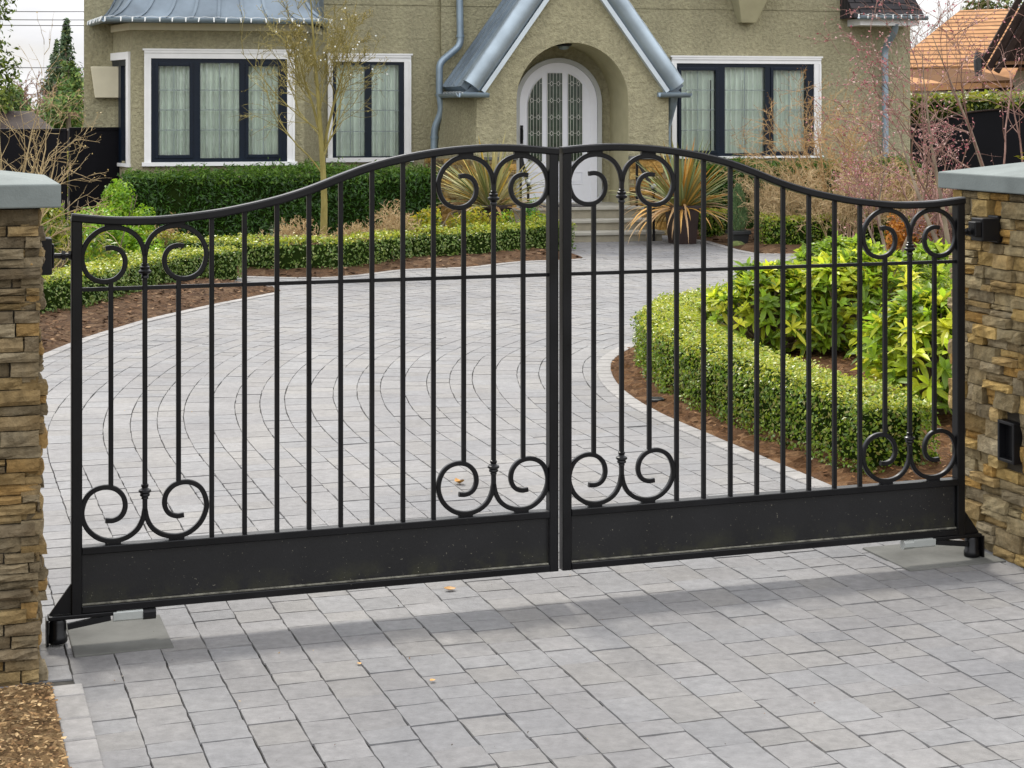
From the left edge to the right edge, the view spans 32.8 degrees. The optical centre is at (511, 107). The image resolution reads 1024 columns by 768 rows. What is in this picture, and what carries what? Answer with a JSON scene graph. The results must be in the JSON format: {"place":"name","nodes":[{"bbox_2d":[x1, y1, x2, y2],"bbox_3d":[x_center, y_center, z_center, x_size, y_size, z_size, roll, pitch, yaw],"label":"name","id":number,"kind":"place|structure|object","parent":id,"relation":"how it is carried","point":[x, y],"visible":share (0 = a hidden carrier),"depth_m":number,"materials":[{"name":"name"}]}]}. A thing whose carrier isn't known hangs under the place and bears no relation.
{"place":"outdoors","nodes":[
{"label":"outdoors","id":0,"kind":"place"},
{"bbox_2d":[2,19,40,19],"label":"power line","id":1,"kind":"object","parent":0,"point":[24,19],"visible":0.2,"depth_m":51.59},
{"bbox_2d":[0,67,83,67],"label":"power line","id":2,"kind":"object","parent":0,"point":[41,67],"visible":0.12,"depth_m":50.79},
{"bbox_2d":[2,25,83,25],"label":"power line","id":3,"kind":"object","parent":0,"point":[43,25],"visible":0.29,"depth_m":51.19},
{"bbox_2d":[8,11,83,11],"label":"power line","id":4,"kind":"object","parent":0,"point":[48,11],"visible":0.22,"depth_m":51.99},
{"bbox_2d":[0,230,1023,767],"bbox_3d":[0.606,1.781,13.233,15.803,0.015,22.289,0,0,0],"label":"driveway","id":5,"kind":"structure","parent":0,"point":[692,663],"depth_m":6.17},
{"bbox_2d":[0,170,60,686],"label":"stone pillar","id":6,"kind":"structure","parent":5,"relation":"on","point":[26,253],"depth_m":5.35,"materials":[{"name":"brown stone"}]},
{"bbox_2d":[45,144,558,646],"bbox_3d":[-0.687,0.952,6.023,1.794,1.640,0.064,0,0,-18],"label":"gate leaf","id":7,"kind":"object","parent":6,"relation":"attached to","point":[121,578],"visible":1,"depth_m":6.01,"materials":[{"name":"black paint"}]},
{"bbox_2d":[0,682,71,767],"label":"flower bed","id":8,"kind":"object","parent":5,"relation":"on","point":[30,733],"visible":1,"depth_m":4.91,"materials":[{"name":"brown wood"}]},
{"bbox_2d":[52,683,103,767],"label":"driveway edging","id":9,"kind":"object","parent":5,"relation":"on","point":[80,740],"visible":0.86,"depth_m":4.96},
{"bbox_2d":[66,615,173,657],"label":"pivot slab","id":10,"kind":"structure","parent":5,"relation":"on","point":[107,638],"depth_m":5.81,"materials":[{"name":"concrete"}]},
{"bbox_2d":[39,277,273,352],"bbox_3d":[-3.527,1.735,14.843,3.803,0.082,8.311,0,0,-20],"label":"flower bed","id":11,"kind":"object","parent":5,"relation":"on","point":[55,327],"visible":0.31,"depth_m":14.99,"materials":[{"name":"brown soil"}]},
{"bbox_2d":[4,155,107,275],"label":"bare shrub","id":12,"kind":"object","parent":11,"relation":"on","point":[67,248],"visible":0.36,"depth_m":15.13,"materials":[{"name":"beige plant"}]},
{"bbox_2d":[0,12,131,277],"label":"bare shrub","id":13,"kind":"object","parent":11,"relation":"on","point":[48,160],"visible":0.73,"depth_m":13.52,"materials":[{"name":"beige plant"}]},
{"bbox_2d":[40,200,118,279],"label":"mahonia shrub","id":14,"kind":"object","parent":11,"relation":"on","point":[48,217],"visible":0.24,"depth_m":16.39,"materials":[{"name":"green plant"}]},
{"bbox_2d":[40,243,249,313],"bbox_3d":[-3.746,1.573,15.941,0.904,0.407,4.611,0,0,20],"label":"boxwood hedge","id":15,"kind":"object","parent":11,"relation":"on","point":[57,292],"visible":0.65,"depth_m":16.35,"materials":[{"name":"green plant"}]},
{"bbox_2d":[43,292,273,358],"bbox_3d":[-3.137,1.786,13.483,0.338,0.039,6.517,0,0,14],"label":"driveway edging","id":16,"kind":"object","parent":5,"relation":"on","point":[68,345],"visible":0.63,"depth_m":14.22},
{"bbox_2d":[54,241,581,276],"bbox_3d":[-3.918,1.727,21.024,9.505,0.093,5.882,0,0,0],"label":"flower bed","id":17,"kind":"object","parent":5,"relation":"on","point":[503,256],"visible":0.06,"depth_m":19.28,"materials":[{"name":"brown soil"}]},
{"bbox_2d":[0,129,66,233],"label":"fence panel","id":18,"kind":"object","parent":17,"relation":"on","point":[13,151],"visible":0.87,"depth_m":23.05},
{"bbox_2d":[68,127,119,232],"bbox_3d":[-5.550,1.048,23.400,0.820,1.556,0.070,0,0,-29],"label":"fence panel","id":19,"kind":"object","parent":17,"relation":"on","point":[103,157],"visible":0.53,"depth_m":23.33,"materials":[{"name":"black wood"}]},
{"bbox_2d":[80,178,155,238],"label":"green shrub","id":20,"kind":"object","parent":17,"relation":"on","point":[117,191],"visible":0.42,"depth_m":19.59,"materials":[{"name":"green plant"}]},
{"bbox_2d":[82,203,164,263],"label":"green shrub","id":21,"kind":"object","parent":17,"relation":"on","point":[124,240],"visible":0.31,"depth_m":18.53,"materials":[{"name":"green plant"}]},
{"bbox_2d":[153,212,189,249],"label":"dry tuft","id":22,"kind":"object","parent":17,"relation":"on","point":[166,235],"visible":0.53,"depth_m":19.23,"materials":[{"name":"beige plant"}]},
{"bbox_2d":[268,221,285,236],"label":"grey green shrub","id":23,"kind":"object","parent":17,"relation":"on","point":[271,229],"visible":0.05,"depth_m":19.96,"materials":[{"name":"green plant"}]},
{"bbox_2d":[117,157,442,242],"bbox_3d":[-2.943,1.211,22.364,4.223,1.154,1.147,0,0,-12],"label":"yew hedge","id":24,"kind":"object","parent":17,"relation":"on","point":[173,191],"visible":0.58,"depth_m":22.01,"materials":[{"name":"green plant"}]},
{"bbox_2d":[255,215,329,244],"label":"dry tuft","id":25,"kind":"object","parent":17,"relation":"on","point":[287,231],"visible":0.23,"depth_m":19.36,"materials":[{"name":"plant"}]},
{"bbox_2d":[232,0,388,243],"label":"bare tree","id":26,"kind":"object","parent":17,"relation":"on","point":[307,58],"visible":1,"depth_m":19.67,"materials":[{"name":"brown plant"}]},
{"bbox_2d":[52,216,576,269],"bbox_3d":[-1.996,1.555,19.688,6.572,0.442,2.369,0,0,-21],"label":"boxwood hedge","id":27,"kind":"object","parent":17,"relation":"on","point":[261,253],"visible":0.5,"depth_m":19.20,"materials":[{"name":"green plant"}]},
{"bbox_2d":[323,220,368,243],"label":"dry tuft","id":28,"kind":"object","parent":17,"relation":"on","point":[355,228],"visible":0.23,"depth_m":19.38,"materials":[{"name":"plant"}]},
{"bbox_2d":[347,224,392,252],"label":"dry tuft","id":29,"kind":"object","parent":17,"relation":"on","point":[368,230],"visible":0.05,"depth_m":19.66,"materials":[{"name":"plant"}]},
{"bbox_2d":[362,199,427,236],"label":"dry tuft","id":30,"kind":"object","parent":17,"relation":"on","point":[392,223],"visible":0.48,"depth_m":20.11,"materials":[{"name":"plant"}]},
{"bbox_2d":[396,205,452,234],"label":"golden shrub","id":31,"kind":"object","parent":17,"relation":"on","point":[424,217],"visible":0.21,"depth_m":20.41,"materials":[{"name":"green plant"}]},
{"bbox_2d":[446,205,506,232],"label":"golden shrub","id":32,"kind":"object","parent":17,"relation":"on","point":[472,219],"visible":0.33,"depth_m":20.98,"materials":[{"name":"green plant"}]},
{"bbox_2d":[428,131,545,221],"bbox_3d":[-0.226,1.044,22.529,1.989,1.521,1.736,0,0,-13],"label":"potted phormium","id":33,"kind":"object","parent":17,"relation":"on","point":[484,184],"visible":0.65,"depth_m":22.33,"materials":[{"name":"green plant"}]},
{"bbox_2d":[496,209,545,227],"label":"golden shrub","id":34,"kind":"object","parent":17,"relation":"on","point":[506,215],"visible":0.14,"depth_m":21.60,"materials":[{"name":"green plant"}]},
{"bbox_2d":[526,194,539,218],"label":"topiary","id":35,"kind":"object","parent":17,"relation":"on","point":[528,212],"visible":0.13,"depth_m":21.99,"materials":[{"name":"green plant"}]},
{"bbox_2d":[65,259,585,278],"bbox_3d":[-3.020,1.787,18.693,8.229,0.039,1.752,0,0,-11],"label":"driveway edging","id":36,"kind":"object","parent":5,"relation":"on","point":[390,271],"visible":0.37,"depth_m":18.75,"materials":[{"name":"grey concrete"}]},
{"bbox_2d":[444,586,454,589],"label":"fallen leaf","id":37,"kind":"object","parent":5,"relation":"on","point":[449,588],"visible":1,"depth_m":6.39,"materials":[{"name":"orange plant"}]},
{"bbox_2d":[455,478,463,482],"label":"fallen leaf","id":38,"kind":"object","parent":5,"relation":"on","point":[458,480],"visible":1,"depth_m":8.18,"materials":[{"name":"orange plant"}]},
{"bbox_2d":[95,394,1020,761],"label":"leaf litter","id":39,"kind":"object","parent":5,"relation":"on","point":[491,584],"visible":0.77,"depth_m":5.60,"materials":[{"name":"brown plant"}]},
{"bbox_2d":[509,202,664,242],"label":"front steps","id":40,"kind":"structure","parent":5,"relation":"on","point":[607,221],"depth_m":23.33,"materials":[{"name":"stone"}]},
{"bbox_2d":[519,158,531,210],"bbox_3d":[0.146,1.209,23.151,0.080,1.134,1.160,0,0,-8],"label":"handrail","id":41,"kind":"object","parent":40,"relation":"on","point":[521,165],"visible":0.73,"depth_m":23.17,"materials":[{"name":"black metal"}]},
{"bbox_2d":[636,160,657,240],"bbox_3d":[1.772,1.248,23.526,0.080,1.056,1.154,0,0,-13],"label":"handrail","id":42,"kind":"object","parent":40,"relation":"on","point":[652,188],"visible":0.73,"depth_m":23.07,"materials":[{"name":"black metal"}]},
{"bbox_2d":[612,138,748,243],"bbox_3d":[2.230,1.071,22.806,1.924,1.439,1.802,0,0,-37],"label":"potted phormium","id":43,"kind":"object","parent":5,"relation":"on","point":[689,194],"visible":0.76,"depth_m":22.55,"materials":[{"name":"green plant"}]},
{"bbox_2d":[696,239,792,254],"bbox_3d":[5.006,1.787,21.488,6.294,0.039,2.209,0,0,17],"label":"driveway edging","id":44,"kind":"object","parent":5,"relation":"on","point":[722,246],"visible":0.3,"depth_m":21.50,"materials":[{"name":"grey concrete"}]},
{"bbox_2d":[596,340,963,540],"bbox_3d":[2.791,1.786,12.118,4.406,0.039,9.419,0,0,36],"label":"driveway edging","id":45,"kind":"object","parent":5,"relation":"on","point":[610,384],"visible":0.29,"depth_m":9.66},
{"bbox_2d":[611,329,964,540],"bbox_3d":[4.263,1.737,11.709,7.521,0.080,7.287,0,0,-18],"label":"flower bed","id":46,"kind":"object","parent":5,"relation":"on","point":[635,384],"visible":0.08,"depth_m":9.36,"materials":[{"name":"brown soil"}]},
{"bbox_2d":[646,397,664,401],"bbox_3d":[0.858,1.746,10.403,0.110,0.019,0.108,0,0,0],"label":"drain cap","id":47,"kind":"object","parent":46,"relation":"on","point":[655,399],"visible":0.67,"depth_m":10.37,"materials":[{"name":"grey metal"}]},
{"bbox_2d":[693,257,847,358],"bbox_3d":[1.787,1.434,12.341,1.148,0.740,1.176,0,0,-22],"label":"rhododendron","id":48,"kind":"object","parent":46,"relation":"on","point":[743,284],"visible":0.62,"depth_m":12.07,"materials":[{"name":"green plant"}]},
{"bbox_2d":[629,265,949,474],"bbox_3d":[2.114,1.547,12.102,2.551,0.457,7.623,0,0,20],"label":"boxwood hedge","id":49,"kind":"object","parent":46,"relation":"on","point":[879,449],"visible":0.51,"depth_m":9.29,"materials":[{"name":"green plant"}]},
{"bbox_2d":[770,231,888,264],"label":"rhododendron","id":50,"kind":"object","parent":46,"relation":"on","point":[825,245],"visible":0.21,"depth_m":14.93,"materials":[{"name":"green plant"}]},
{"bbox_2d":[747,246,924,358],"bbox_3d":[2.374,1.380,12.287,1.532,0.820,1.333,0,0,0],"label":"rhododendron","id":51,"kind":"object","parent":46,"relation":"on","point":[871,291],"visible":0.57,"depth_m":12.01,"materials":[{"name":"green plant"}]},
{"bbox_2d":[846,280,951,425],"bbox_3d":[2.461,1.419,9.849,1.119,0.872,1.216,0,0,0],"label":"rhododendron","id":52,"kind":"object","parent":46,"relation":"on","point":[921,336],"visible":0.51,"depth_m":9.66,"materials":[{"name":"green plant"}]},
{"bbox_2d":[855,248,951,295],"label":"rhododendron","id":53,"kind":"object","parent":46,"relation":"on","point":[919,267],"visible":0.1,"depth_m":13.30,"materials":[{"name":"green plant"}]},
{"bbox_2d":[901,237,951,289],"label":"rhododendron","id":54,"kind":"object","parent":46,"relation":"on","point":[937,247],"visible":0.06,"depth_m":14.28,"materials":[{"name":"green plant"}]},
{"bbox_2d":[697,227,941,253],"bbox_3d":[5.999,1.730,23.008,7.207,0.091,4.052,0,0,0],"label":"flower bed","id":55,"kind":"object","parent":5,"relation":"on","point":[763,248],"visible":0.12,"depth_m":21.75,"materials":[{"name":"brown soil"}]},
{"bbox_2d":[698,207,734,236],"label":"boxwood hedge","id":56,"kind":"object","parent":55,"relation":"on","point":[716,230],"visible":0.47,"depth_m":23.37,"materials":[{"name":"green plant"}]},
{"bbox_2d":[725,182,750,242],"bbox_3d":[2.894,1.363,22.302,0.290,0.825,0.289,0,0,-13],"label":"potted conifer","id":57,"kind":"object","parent":55,"relation":"on","point":[741,234],"visible":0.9,"depth_m":22.24,"materials":[{"name":"green plant"}]},
{"bbox_2d":[733,241,744,245],"bbox_3d":[2.857,1.756,22.101,0.220,0.121,0.220,0,0,0],"label":"mossy stone","id":58,"kind":"object","parent":55,"relation":"on","point":[736,243],"visible":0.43,"depth_m":22.02,"materials":[{"name":"green stone"}]},
{"bbox_2d":[720,149,828,238],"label":"dry shrub","id":59,"kind":"object","parent":55,"relation":"on","point":[771,199],"visible":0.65,"depth_m":22.31,"materials":[{"name":"plant"}]},
{"bbox_2d":[693,153,925,229],"bbox_3d":[4.319,1.230,25.546,3.630,1.118,1.139,0,0,-14],"label":"yew hedge","id":60,"kind":"object","parent":55,"relation":"on","point":[750,223],"visible":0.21,"depth_m":25.15,"materials":[{"name":"green plant"}]},
{"bbox_2d":[730,65,933,219],"bbox_3d":[3.992,0.609,22.681,2.161,2.347,2.786,0,0,-37],"label":"dormant maple","id":61,"kind":"object","parent":55,"relation":"on","point":[829,151],"visible":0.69,"depth_m":22.46,"materials":[{"name":"brown plant"}]},
{"bbox_2d":[789,154,907,238],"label":"dry shrub","id":62,"kind":"object","parent":55,"relation":"on","point":[842,207],"visible":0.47,"depth_m":21.76,"materials":[{"name":"plant"}]},
{"bbox_2d":[759,210,951,244],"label":"boxwood hedge","id":63,"kind":"object","parent":55,"relation":"on","point":[772,236],"visible":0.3,"depth_m":21.86,"materials":[{"name":"green plant"}]},
{"bbox_2d":[822,147,958,236],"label":"dry shrub","id":64,"kind":"object","parent":55,"relation":"on","point":[901,195],"visible":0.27,"depth_m":22.08,"materials":[{"name":"plant"}]},
{"bbox_2d":[828,112,962,251],"bbox_3d":[4.081,0.898,18.615,1.462,1.775,1.465,0,0,0],"label":"cherry tree","id":65,"kind":"object","parent":5,"relation":"on","point":[872,192],"visible":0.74,"depth_m":18.57,"materials":[{"name":"brown plant"}]},
{"bbox_2d":[794,0,1005,243],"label":"cherry tree","id":66,"kind":"object","parent":5,"relation":"on","point":[939,192],"visible":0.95,"depth_m":15.63,"materials":[{"name":"brown plant"}]},
{"bbox_2d":[799,0,1023,167],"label":"cherry tree","id":67,"kind":"object","parent":5,"relation":"on","point":[965,112],"visible":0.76,"depth_m":16.25,"materials":[{"name":"brown plant"}]},
{"bbox_2d":[884,209,938,250],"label":"orange shrub","id":68,"kind":"object","parent":5,"relation":"on","point":[898,227],"visible":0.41,"depth_m":20.51,"materials":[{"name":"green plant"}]},
{"bbox_2d":[892,168,957,246],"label":"dry shrub","id":69,"kind":"object","parent":5,"relation":"on","point":[935,222],"visible":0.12,"depth_m":20.30,"materials":[{"name":"brown plant"}]},
{"bbox_2d":[862,544,1005,571],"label":"pivot slab","id":70,"kind":"structure","parent":5,"relation":"on","point":[929,558],"depth_m":6.84,"materials":[{"name":"concrete"}]},
{"bbox_2d":[938,162,1023,567],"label":"stone pillar","id":71,"kind":"structure","parent":5,"relation":"on","point":[993,195],"depth_m":6.90,"materials":[{"name":"brown stone"}]},
{"bbox_2d":[558,143,984,570],"bbox_3d":[1.012,0.952,6.591,1.765,1.640,0.063,0,0,-18],"label":"gate leaf","id":72,"kind":"object","parent":71,"relation":"attached to","point":[928,511],"visible":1,"depth_m":6.55,"materials":[{"name":"black paint"}]},
{"bbox_2d":[0,0,1023,109],"label":"sky","id":73,"kind":"structure","parent":0,"point":[26,37],"materials":[{"name":"white"}]},
{"bbox_2d":[538,204,590,207],"bbox_3d":[0.672,1.346,23.762,0.764,0.015,0.440,0,0,-13],"label":"door mat","id":74,"kind":"object","parent":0,"point":[575,205],"depth_m":23.62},
{"bbox_2d":[910,0,1023,97],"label":"neighbour house","id":75,"kind":"structure","parent":0,"point":[992,29],"depth_m":39.60,"materials":[{"name":"orange"}]},
{"label":"ground","id":76,"kind":"structure","parent":0,"visible":0},
{"bbox_2d":[0,0,22,113],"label":"cypress tree","id":77,"kind":"object","parent":76,"relation":"on","point":[4,65],"visible":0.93,"depth_m":36.20,"materials":[{"name":"green plant"}]},
{"bbox_2d":[0,77,35,112],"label":"pine tree","id":78,"kind":"object","parent":76,"relation":"on","point":[16,106],"visible":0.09,"depth_m":37.92,"materials":[{"name":"green plant"}]},
{"bbox_2d":[0,111,67,196],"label":"garden shed","id":79,"kind":"structure","parent":76,"relation":"on","point":[26,117],"depth_m":34.99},
{"bbox_2d":[3,59,83,128],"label":"bare tree","id":80,"kind":"object","parent":76,"relation":"on","point":[26,94],"visible":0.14,"depth_m":45.69,"materials":[{"name":"brown plant"}]},
{"bbox_2d":[38,39,58,114],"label":"fir tree","id":81,"kind":"object","parent":76,"relation":"on","point":[56,49],"visible":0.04,"depth_m":62.88,"materials":[{"name":"green plant"}]},
{"bbox_2d":[31,77,83,128],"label":"bare tree","id":82,"kind":"object","parent":76,"relation":"on","point":[32,105],"visible":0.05,"depth_m":48.07,"materials":[{"name":"beige plant"}]},
{"bbox_2d":[34,60,83,128],"bbox_3d":[-10.243,0.354,39.943,2.578,2.908,2.372,0,0,0],"label":"pine tree","id":83,"kind":"object","parent":76,"relation":"on","point":[71,86],"visible":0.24,"depth_m":39.82,"materials":[{"name":"green plant"}]},
{"bbox_2d":[46,18,83,125],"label":"fir tree","id":84,"kind":"object","parent":76,"relation":"on","point":[65,40],"visible":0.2,"depth_m":61.90,"materials":[{"name":"green plant"}]},
{"bbox_2d":[67,148,67,208],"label":"golden hedge bush","id":85,"kind":"object","parent":76,"relation":"on","point":[67,180],"visible":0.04,"depth_m":29.89,"materials":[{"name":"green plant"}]},
{"bbox_2d":[84,0,928,234],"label":"house","id":86,"kind":"structure","parent":76,"relation":"on","point":[166,82],"depth_m":24.64,"materials":[{"name":"beige paint"}]},
{"bbox_2d":[110,52,130,166],"bbox_3d":[-5.286,0.029,23.536,0.416,1.533,1.027,0,0,-13],"label":"window","id":87,"kind":"structure","parent":86,"relation":"in","point":[121,60],"depth_m":23.41,"materials":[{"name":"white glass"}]},
{"bbox_2d":[142,48,296,165],"bbox_3d":[-3.918,0.002,23.325,2.047,1.558,0.265,0,0,-13],"label":"window","id":88,"kind":"structure","parent":86,"relation":"in","point":[192,97],"depth_m":23.32,"materials":[{"name":"white glass"}]},
{"bbox_2d":[325,53,413,161],"bbox_3d":[-2.049,0.007,24.886,1.257,1.546,0.265,0,0,-13],"label":"window","id":89,"kind":"structure","parent":86,"relation":"in","point":[387,134],"depth_m":24.91,"materials":[{"name":"white glass"}]},
{"bbox_2d":[520,63,596,202],"bbox_3d":[0.665,0.364,24.686,1.137,1.992,0.126,0,0,-13],"label":"door","id":90,"kind":"structure","parent":86,"relation":"in","point":[558,101],"depth_m":24.70,"materials":[{"name":"paint"}]},
{"bbox_2d":[670,55,823,158],"bbox_3d":[3.455,0.007,26.213,2.421,1.543,0.575,0,0,-13],"label":"window","id":91,"kind":"structure","parent":86,"relation":"in","point":[723,89],"depth_m":26.08,"materials":[{"name":"white glass"}]},
{"bbox_2d":[910,0,989,49],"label":"bare tree","id":92,"kind":"object","parent":76,"relation":"on","point":[961,8],"visible":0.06,"depth_m":57.36,"materials":[{"name":"brown plant"}]},
{"bbox_2d":[910,88,1023,124],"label":"tall hedge","id":93,"kind":"object","parent":76,"relation":"on","point":[973,104],"visible":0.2,"depth_m":30.62,"materials":[{"name":"green plant"}]},
{"bbox_2d":[910,109,1023,217],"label":"curved fence","id":94,"kind":"object","parent":76,"relation":"on","point":[988,127],"visible":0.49,"depth_m":28.00,"materials":[{"name":"black wood"}]},
{"bbox_2d":[962,0,1022,9],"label":"leafy tree","id":95,"kind":"object","parent":76,"relation":"on","point":[991,6],"visible":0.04,"depth_m":60.18,"materials":[{"name":"green plant"}]}
]}

